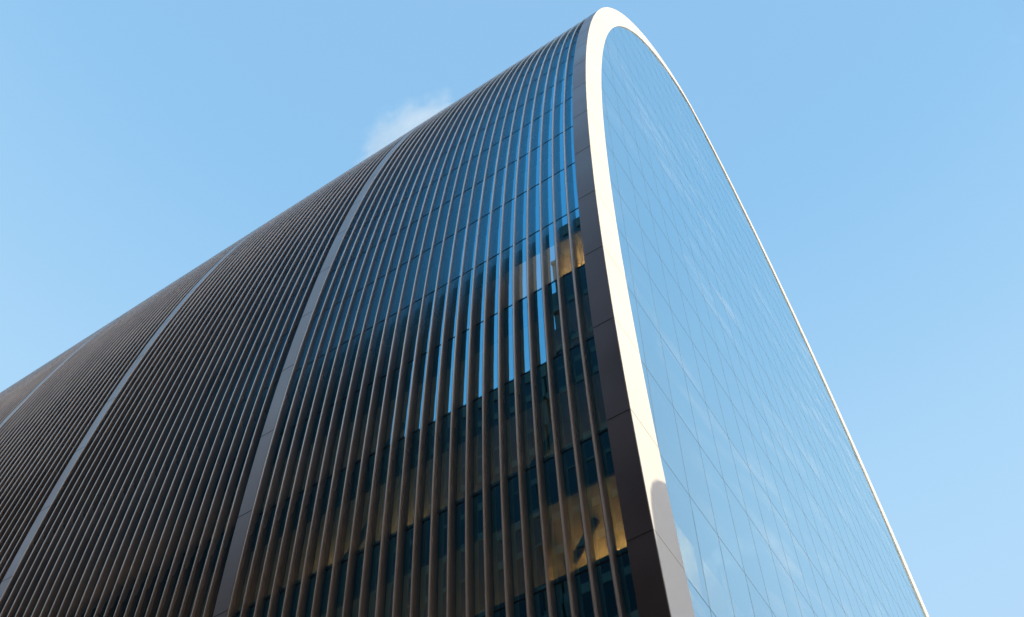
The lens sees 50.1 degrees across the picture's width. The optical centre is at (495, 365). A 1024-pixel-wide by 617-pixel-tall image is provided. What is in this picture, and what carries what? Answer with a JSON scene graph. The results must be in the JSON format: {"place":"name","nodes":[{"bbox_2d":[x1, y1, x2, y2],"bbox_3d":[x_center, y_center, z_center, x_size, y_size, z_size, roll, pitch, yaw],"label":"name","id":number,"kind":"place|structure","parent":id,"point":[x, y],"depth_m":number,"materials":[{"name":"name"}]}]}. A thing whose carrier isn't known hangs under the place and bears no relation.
{"place":"outdoors","nodes":[
{"label":"outdoors","id":0,"kind":"place"},
{"bbox_2d":[0,7,928,616],"bbox_3d":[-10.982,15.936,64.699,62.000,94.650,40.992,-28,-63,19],"label":"office tower","id":1,"kind":"structure","parent":0,"point":[524,337],"depth_m":36.66,"materials":[{"name":"metal"},{"name":"glass"}]},
{"bbox_2d":[0,0,1023,616],"label":"sky","id":2,"kind":"structure","parent":0,"point":[872,150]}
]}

